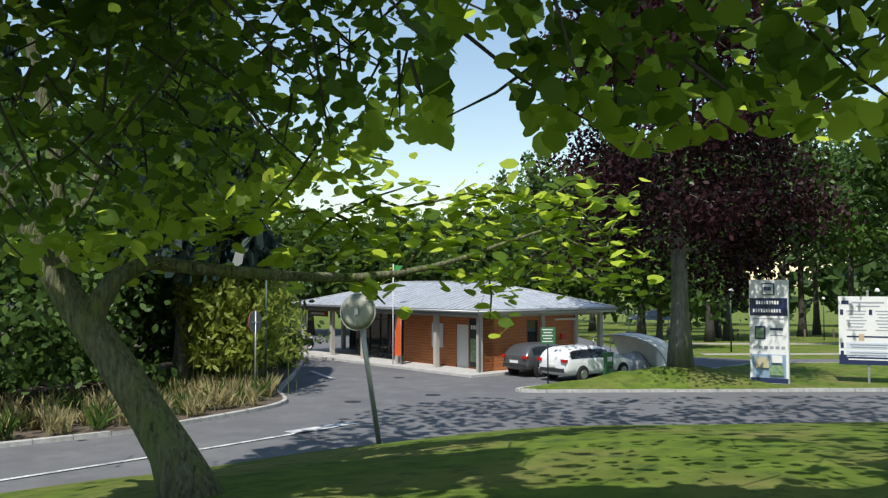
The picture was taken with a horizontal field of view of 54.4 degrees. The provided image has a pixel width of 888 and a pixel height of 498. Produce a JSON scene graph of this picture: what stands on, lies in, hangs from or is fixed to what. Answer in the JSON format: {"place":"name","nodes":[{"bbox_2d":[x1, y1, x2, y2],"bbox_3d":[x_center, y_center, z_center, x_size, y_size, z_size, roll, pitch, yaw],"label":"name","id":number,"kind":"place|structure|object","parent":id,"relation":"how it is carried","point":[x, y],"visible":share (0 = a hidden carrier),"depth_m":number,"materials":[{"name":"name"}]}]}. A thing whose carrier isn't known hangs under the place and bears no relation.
{"place":"outdoors","nodes":[
{"label":"outdoors","id":0,"kind":"place"},
{"bbox_2d":[308,310,327,316],"bbox_3d":[-7.449,3.807,51.069,0.040,0.320,2.200,2,-3,-39],"label":"sign","id":1,"kind":"object","parent":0,"point":[309,312],"visible":0.5,"depth_m":51.17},
{"bbox_2d":[311,312,475,329],"bbox_3d":[-2.973,3.798,46.143,0.116,0.510,14.807,2,-3,-42],"label":"sign","id":2,"kind":"object","parent":1,"relation":"attached to","point":[472,326],"visible":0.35,"depth_m":50.61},
{"bbox_2d":[0,0,645,174],"bbox_3d":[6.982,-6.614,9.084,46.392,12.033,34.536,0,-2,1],"label":"tree","id":3,"kind":"object","parent":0,"point":[77,19],"visible":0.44,"depth_m":8.12,"materials":[{"name":"green plant"}]},
{"bbox_2d":[0,422,887,497],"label":"bank grass","id":4,"kind":"structure","parent":0,"point":[813,460],"depth_m":11.05,"materials":[{"name":"green plant"}]},
{"bbox_2d":[340,293,381,443],"bbox_3d":[-2.035,3.003,21.143,1.027,3.847,0.571,0,-2,1],"label":"traffic mirror on pole","id":5,"kind":"object","parent":4,"relation":"on","point":[357,311],"visible":0.9,"depth_m":21.08,"materials":[{"name":"metal"}]},
{"bbox_2d":[0,0,887,497],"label":"tree","id":6,"kind":"object","parent":4,"relation":"on","point":[791,46],"depth_m":8.32,"materials":[{"name":"green plant"}]},
{"bbox_2d":[97,143,663,338],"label":"tree leaves","id":7,"kind":"object","parent":6,"relation":"attached to","point":[280,257],"visible":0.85,"depth_m":12.94,"materials":[{"name":"green plant"}]},
{"bbox_3d":[6.982,-7.756,9.132,46.392,9.747,34.536,0,-2,1],"label":"tree","id":8,"kind":"object","parent":4,"relation":"on","visible":0},
{"bbox_2d":[0,0,887,284],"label":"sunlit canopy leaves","id":9,"kind":"object","parent":8,"relation":"attached to","point":[852,114],"visible":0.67,"depth_m":7.40,"materials":[{"name":"green plant"}]},
{"bbox_2d":[0,329,887,492],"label":"road asphalt","id":10,"kind":"structure","parent":0,"point":[407,408],"depth_m":27.58,"materials":[{"name":"grey asphalt"}]},
{"bbox_2d":[0,137,194,408],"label":"shrub leaves","id":11,"kind":"object","parent":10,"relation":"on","point":[78,370],"depth_m":26.12,"materials":[{"name":"green plant"}]},
{"bbox_2d":[0,87,196,395],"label":"shrub leaves","id":12,"kind":"object","parent":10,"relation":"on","point":[7,104],"depth_m":32.72,"materials":[{"name":"green plant"}]},
{"bbox_2d":[23,222,277,376],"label":"shrub leaves","id":13,"kind":"object","parent":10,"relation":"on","point":[158,345],"depth_m":35.37,"materials":[{"name":"green plant"}]},
{"bbox_2d":[0,431,309,480],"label":"centre line","id":14,"kind":"object","parent":10,"relation":"on","point":[135,458],"visible":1,"depth_m":20.02,"materials":[{"name":"white paint"}]},
{"bbox_2d":[284,422,355,433],"bbox_3d":[-3.526,5.153,24.925,0.550,0.001,2.305,-2,-3,41],"label":"give way marking","id":15,"kind":"object","parent":10,"relation":"on","point":[319,427],"visible":1,"depth_m":24.93,"materials":[{"name":"white paint"}]},
{"bbox_2d":[310,371,331,378],"bbox_3d":[-8.909,5.910,43.267,3.500,0.004,13.311,2,-3,-39],"label":"road marking","id":16,"kind":"object","parent":10,"relation":"on","point":[321,374],"visible":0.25,"depth_m":39.61,"materials":[{"name":"white paint"}]},
{"bbox_2d":[392,264,402,363],"bbox_3d":[-2.322,3.363,43.981,0.617,5.200,0.102,0,-2,3],"label":"flagpole","id":17,"kind":"object","parent":10,"relation":"on","point":[396,267],"visible":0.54,"depth_m":43.96,"materials":[{"name":"white metal"}]},
{"bbox_2d":[300,347,532,377],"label":"sidewalk","id":18,"kind":"structure","parent":10,"relation":"on","point":[347,354],"depth_m":44.24,"materials":[{"name":"grey concrete"}]},
{"bbox_2d":[356,335,370,353],"bbox_3d":[-4.643,5.588,50.195,0.495,1.096,1.707,2,-3,-45],"label":"bicycle","id":19,"kind":"object","parent":18,"relation":"on","point":[360,344],"visible":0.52,"depth_m":50.47,"materials":[{"name":"black metal"}]},
{"bbox_2d":[377,337,394,357],"bbox_3d":[-3.151,5.506,48.202,1.708,1.096,0.495,-2,-3,35],"label":"bicycle","id":20,"kind":"object","parent":18,"relation":"on","point":[383,347],"visible":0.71,"depth_m":48.32,"materials":[{"name":"black metal"}]},
{"bbox_2d":[386,338,394,357],"bbox_3d":[-2.846,5.468,47.298,0.495,1.095,1.707,1,-2,-18],"label":"bicycle","id":21,"kind":"object","parent":18,"relation":"on","point":[390,347],"visible":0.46,"depth_m":47.62,"materials":[{"name":"black metal"}]},
{"bbox_2d":[349,314,537,354],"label":"pavilion glazing frames","id":22,"kind":"structure","parent":18,"relation":"on","point":[380,350],"depth_m":50.76,"materials":[{"name":"grey metal"}]},
{"bbox_2d":[351,313,535,351],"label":"window","id":23,"kind":"structure","parent":22,"relation":"in","point":[375,333],"depth_m":51.48,"materials":[{"name":"glass"}]},
{"bbox_2d":[302,308,602,371],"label":"building columns","id":24,"kind":"structure","parent":18,"relation":"on","point":[436,335],"depth_m":43.87,"materials":[{"name":"grey concrete"}]},
{"bbox_2d":[395,317,400,355],"bbox_3d":[-2.331,4.407,43.815,0.030,2.900,0.565,2,-3,-38],"label":"orange banner","id":25,"kind":"object","parent":24,"relation":"on","point":[398,340],"visible":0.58,"depth_m":43.79,"materials":[{"name":"fabric"}]},
{"bbox_2d":[292,281,614,309],"bbox_3d":[-0.151,2.487,48.811,9.582,1.370,17.183,2,-3,-39],"label":"roof","id":26,"kind":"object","parent":24,"relation":"on","point":[421,294],"visible":0.65,"depth_m":44.68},
{"bbox_2d":[293,304,615,315],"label":"roof fascia","id":27,"kind":"structure","parent":26,"relation":"attached to","point":[504,313],"depth_m":42.24,"materials":[{"name":"grey metal"}]},
{"bbox_2d":[300,305,617,372],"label":"pavilion gutters","id":28,"kind":"object","parent":27,"relation":"attached to","point":[501,311],"visible":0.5,"depth_m":41.47,"materials":[{"name":"grey metal"}]},
{"bbox_2d":[469,319,475,366],"bbox_3d":[1.665,4.496,41.108,0.040,2.300,1.350,2,-3,-39],"label":"pavilion panel","id":29,"kind":"object","parent":24,"relation":"attached to","point":[472,333],"visible":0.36,"depth_m":41.51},
{"bbox_2d":[470,339,475,361],"bbox_3d":[1.641,4.844,41.075,0.020,1.100,1.150,2,-3,-39],"label":"notice board","id":30,"kind":"object","parent":29,"relation":"attached to","point":[472,350],"visible":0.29,"depth_m":41.37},
{"bbox_2d":[404,315,573,371],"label":"wooden pavilion walls","id":31,"kind":"structure","parent":18,"relation":"on","point":[418,347],"depth_m":42.87,"materials":[{"name":"brown wood"}]},
{"bbox_2d":[432,323,467,367],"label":"door","id":32,"kind":"structure","parent":31,"relation":"in","point":[462,345],"depth_m":42.26,"materials":[{"name":"grey metal"}]},
{"bbox_2d":[554,318,575,319],"bbox_3d":[6.074,3.520,43.417,1.500,0.090,0.173,2,-3,-39],"label":"pavilion tube lamp","id":33,"kind":"object","parent":31,"relation":"attached to","point":[564,318],"visible":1,"depth_m":43.31,"materials":[{"name":"white plastic"}]},
{"bbox_2d":[31,359,855,444],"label":"kerb joints","id":34,"kind":"object","parent":10,"relation":"on","point":[305,359],"visible":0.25,"depth_m":33.26,"materials":[{"name":"grey"}]},
{"bbox_2d":[304,374,615,403],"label":"manhole covers","id":35,"kind":"object","parent":10,"relation":"on","point":[605,402],"visible":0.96,"depth_m":32.26,"materials":[{"name":"metal"}]},
{"bbox_2d":[501,342,559,376],"bbox_3d":[4.683,5.082,40.133,4.038,1.538,2.100,2,-3,-39],"label":"grey hatchback car","id":36,"kind":"object","parent":10,"relation":"on","point":[518,357],"visible":0.42,"depth_m":38.81,"materials":[{"name":"grey paint"}]},
{"bbox_2d":[540,327,554,383],"bbox_3d":[4.223,4.377,35.099,0.620,2.400,0.088,0,-2,-8],"label":"sign","id":37,"kind":"object","parent":10,"relation":"on","point":[547,335],"visible":0.92,"depth_m":35.09,"materials":[{"name":"green metal"}]},
{"bbox_2d":[537,345,632,379],"bbox_3d":[6.356,5.007,38.310,4.638,1.543,2.160,2,-3,-39],"label":"white estate car","id":38,"kind":"object","parent":10,"relation":"on","point":[581,362],"visible":0.79,"depth_m":37.07,"materials":[{"name":"white paint"}]},
{"bbox_2d":[602,352,613,374],"bbox_3d":[7.164,5.135,37.756,0.460,1.245,0.300,1,-3,-29],"label":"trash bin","id":39,"kind":"object","parent":10,"relation":"on","point":[608,363],"visible":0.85,"depth_m":37.63,"materials":[{"name":"green plastic"}]},
{"bbox_2d":[593,333,665,364],"bbox_3d":[9.157,4.961,40.861,3.797,1.873,1.750,-2,-3,39],"label":"canopy frame","id":40,"kind":"object","parent":10,"relation":"on","point":[628,336],"visible":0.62,"depth_m":40.70,"materials":[{"name":"grey metal"}]},
{"bbox_2d":[604,333,667,366],"bbox_3d":[9.157,4.965,40.854,3.766,1.860,1.710,-2,-3,39],"label":"motorbike shelter canopy","id":41,"kind":"object","parent":40,"relation":"attached to","point":[652,355],"visible":0.44,"depth_m":41.39,"materials":[{"name":"silver metal"}]},
{"bbox_2d":[619,351,648,370],"bbox_3d":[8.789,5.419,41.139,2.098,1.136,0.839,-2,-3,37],"label":"car","id":42,"kind":"object","parent":10,"relation":"on","point":[638,360],"visible":0.31,"depth_m":40.58,"materials":[{"name":"silver metal"}]},
{"bbox_2d":[515,362,887,392],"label":"kerb island","id":43,"kind":"structure","parent":10,"relation":"on","point":[706,390],"depth_m":33.34,"materials":[{"name":"concrete"}]},
{"bbox_2d":[521,362,887,388],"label":"island grass","id":44,"kind":"structure","parent":43,"relation":"on","point":[823,375],"depth_m":34.81,"materials":[{"name":"green plant"}]},
{"bbox_2d":[520,0,871,367],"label":"copper beech","id":45,"kind":"object","parent":44,"relation":"on","point":[619,172],"depth_m":35.36,"materials":[{"name":"purple plant"}]},
{"bbox_2d":[749,280,789,383],"bbox_3d":[13.238,3.358,35.172,1.500,4.200,0.431,-1,-3,31],"label":"information sign","id":46,"kind":"object","parent":44,"relation":"on","point":[769,331],"visible":1,"depth_m":35.07,"materials":[{"name":"white metal"}]},
{"bbox_2d":[838,290,887,382],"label":"info board","id":47,"kind":"object","parent":44,"relation":"on","point":[863,330],"visible":1,"depth_m":35.42,"materials":[{"name":"white metal"}]},
{"bbox_2d":[324,312,565,339],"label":"window","id":48,"kind":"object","parent":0,"point":[562,336],"visible":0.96,"depth_m":43.30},
{"bbox_2d":[3,0,887,287],"label":"sky","id":49,"kind":"structure","parent":0,"point":[489,132],"materials":[{"name":"blue"}]},
{"bbox_2d":[117,288,857,358],"bbox_3d":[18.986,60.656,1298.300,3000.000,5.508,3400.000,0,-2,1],"label":"ground grass","id":50,"kind":"structure","parent":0,"point":[611,326],"depth_m":115.81,"materials":[{"name":"green plant"}]},
{"bbox_2d":[34,88,124,278],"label":"park tree leaves","id":51,"kind":"object","parent":50,"relation":"on","point":[77,140],"depth_m":68.06,"materials":[{"name":"green plant"}]},
{"bbox_2d":[0,328,310,441],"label":"planting bed","id":52,"kind":"object","parent":50,"relation":"on","point":[77,428],"visible":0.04,"depth_m":29.27,"materials":[{"name":"soil"}]},
{"bbox_2d":[0,370,250,431],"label":"straw grass tufts","id":53,"kind":"object","parent":52,"relation":"on","point":[33,421],"depth_m":25.82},
{"bbox_2d":[0,368,283,439],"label":"straw grass tufts","id":54,"kind":"object","parent":52,"relation":"on","point":[60,422],"depth_m":26.40,"materials":[{"name":"beige plant"}]},
{"bbox_2d":[0,347,301,440],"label":"green grass tufts","id":55,"kind":"object","parent":52,"relation":"on","point":[93,422],"visible":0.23,"depth_m":26.58,"materials":[{"name":"green plant"}]},
{"bbox_2d":[134,239,330,347],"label":"shrub leaves","id":56,"kind":"object","parent":52,"relation":"on","point":[306,340],"visible":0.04,"depth_m":43.69,"materials":[{"name":"green plant"}]},
{"bbox_2d":[177,278,297,393],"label":"bamboo culms","id":57,"kind":"object","parent":52,"relation":"on","point":[228,370],"visible":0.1,"depth_m":31.78,"materials":[{"name":"green plant"}]},
{"bbox_2d":[170,265,311,375],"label":"bamboo leaves","id":58,"kind":"object","parent":57,"relation":"on","point":[220,293],"visible":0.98,"depth_m":31.43,"materials":[{"name":"green plant"}]},
{"bbox_2d":[248,311,261,386],"bbox_3d":[-6.605,3.714,30.212,0.071,3.120,0.800,-1,-3,23],"label":"round road sign","id":59,"kind":"object","parent":52,"relation":"on","point":[254,321],"visible":0.96,"depth_m":30.19,"materials":[{"name":"grey"}]},
{"bbox_2d":[264,280,267,395],"bbox_3d":[-6.441,3.016,31.245,0.350,4.600,0.120,0,-2,1],"label":"dark lamp post","id":60,"kind":"object","parent":52,"relation":"on","point":[266,300],"visible":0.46,"depth_m":31.21,"materials":[{"name":"grey metal"}]},
{"bbox_2d":[0,333,312,447],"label":"bed kerb","id":61,"kind":"object","parent":50,"relation":"on","point":[14,443],"visible":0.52,"depth_m":25.42,"materials":[{"name":"concrete"}]},
{"bbox_2d":[85,5,282,383],"bbox_3d":[-9.873,-3.254,33.148,7.138,17.527,7.528,0,-2,1],"label":"blue cedar","id":62,"kind":"object","parent":50,"relation":"on","point":[260,247],"depth_m":31.49,"materials":[{"name":"plant"}]},
{"bbox_2d":[268,198,382,334],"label":"park tree leaves","id":63,"kind":"object","parent":50,"relation":"on","point":[281,224],"depth_m":69.32,"materials":[{"name":"green plant"}]},
{"bbox_2d":[336,206,464,288],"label":"park tree leaves","id":64,"kind":"object","parent":50,"relation":"on","point":[379,265],"depth_m":72.55,"materials":[{"name":"green plant"}]},
{"bbox_2d":[405,209,455,237],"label":"park tree leaves","id":65,"kind":"object","parent":50,"relation":"on","point":[443,217],"visible":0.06,"depth_m":88.77,"materials":[{"name":"green plant"}]},
{"bbox_2d":[414,200,579,296],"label":"park tree leaves","id":66,"kind":"object","parent":50,"relation":"on","point":[511,251],"depth_m":69.67,"materials":[{"name":"green plant"}]},
{"bbox_2d":[476,149,595,220],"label":"park tree leaves","id":67,"kind":"object","parent":50,"relation":"on","point":[540,185],"depth_m":120.14,"materials":[{"name":"green plant"}]},
{"bbox_2d":[509,212,587,295],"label":"park tree leaves","id":68,"kind":"object","parent":50,"relation":"on","point":[535,227],"depth_m":98.64,"materials":[{"name":"green plant"}]},
{"bbox_2d":[510,208,631,319],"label":"park tree leaves","id":69,"kind":"object","parent":50,"relation":"on","point":[576,292],"depth_m":75.40,"materials":[{"name":"green plant"}]},
{"bbox_2d":[565,161,599,330],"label":"tree","id":70,"kind":"object","parent":50,"relation":"on","point":[592,324],"depth_m":138.70,"materials":[{"name":"plant"}]},
{"bbox_2d":[282,212,887,323],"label":"tree line foliage","id":71,"kind":"object","parent":50,"relation":"on","point":[871,277],"visible":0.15,"depth_m":180.76,"materials":[{"name":"green plant"}]},
{"bbox_2d":[582,129,683,333],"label":"tree","id":72,"kind":"object","parent":50,"relation":"on","point":[641,326],"depth_m":93.89,"materials":[{"name":"green plant"}]},
{"bbox_2d":[628,309,669,334],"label":"park pagoda tents","id":73,"kind":"object","parent":50,"relation":"on","point":[652,312],"visible":0.52,"depth_m":105.92,"materials":[{"name":"grey fabric"}]},
{"bbox_2d":[565,213,748,339],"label":"park tree leaves","id":74,"kind":"object","parent":50,"relation":"on","point":[664,285],"depth_m":66.28,"materials":[{"name":"green plant"}]},
{"bbox_2d":[644,141,802,341],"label":"park tree leaves","id":75,"kind":"object","parent":50,"relation":"on","point":[691,181],"depth_m":82.70,"materials":[{"name":"plant"}]},
{"bbox_2d":[626,329,834,337],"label":"park benches planters","id":76,"kind":"object","parent":50,"relation":"on","point":[833,332],"visible":0.35,"depth_m":99.29,"materials":[{"name":"brown wood"}]},
{"bbox_2d":[662,145,814,340],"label":"park tree leaves","id":77,"kind":"object","parent":50,"relation":"on","point":[807,162],"depth_m":86.78,"materials":[{"name":"plant"}]},
{"bbox_2d":[698,154,794,337],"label":"tree","id":78,"kind":"object","parent":50,"relation":"on","point":[718,331],"depth_m":98.73,"materials":[{"name":"green plant"}]},
{"bbox_2d":[775,239,828,331],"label":"tree","id":79,"kind":"object","parent":50,"relation":"on","point":[783,266],"depth_m":133.91,"materials":[{"name":"green plant"}]},
{"bbox_2d":[727,288,879,351],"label":"park lamp posts","id":80,"kind":"object","parent":50,"relation":"on","point":[877,290],"visible":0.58,"depth_m":59.40,"materials":[{"name":"black"}]},
{"bbox_2d":[762,128,855,336],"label":"park tree leaves","id":81,"kind":"object","parent":50,"relation":"on","point":[807,144],"depth_m":103.36,"materials":[{"name":"plant"}]},
{"bbox_2d":[770,142,869,334],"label":"tree","id":82,"kind":"object","parent":50,"relation":"on","point":[816,328],"depth_m":114.82,"materials":[{"name":"plant"}]},
{"bbox_2d":[788,140,887,295],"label":"park tree leaves","id":83,"kind":"object","parent":50,"relation":"on","point":[839,174],"depth_m":97.08,"materials":[{"name":"green plant"}]},
{"bbox_2d":[802,95,887,259],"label":"park tree leaves","id":84,"kind":"object","parent":50,"relation":"on","point":[879,177],"depth_m":69.52,"materials":[{"name":"green plant"}]},
{"bbox_2d":[692,343,838,344],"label":"park path","id":85,"kind":"structure","parent":0,"point":[749,343],"depth_m":76.14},
{"bbox_2d":[699,353,838,354],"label":"park path","id":86,"kind":"structure","parent":0,"point":[790,353],"depth_m":56.23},
{"bbox_3d":[-23.284,-3.547,44.219,8.080,19.017,8.200,0,-2,1],"label":"spruce wood","id":87,"kind":"object","parent":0,"visible":0},
{"bbox_2d":[0,1,46,329],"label":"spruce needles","id":88,"kind":"object","parent":87,"relation":"attached to","point":[9,49],"depth_m":44.41,"materials":[{"name":"green plant"}]}
]}

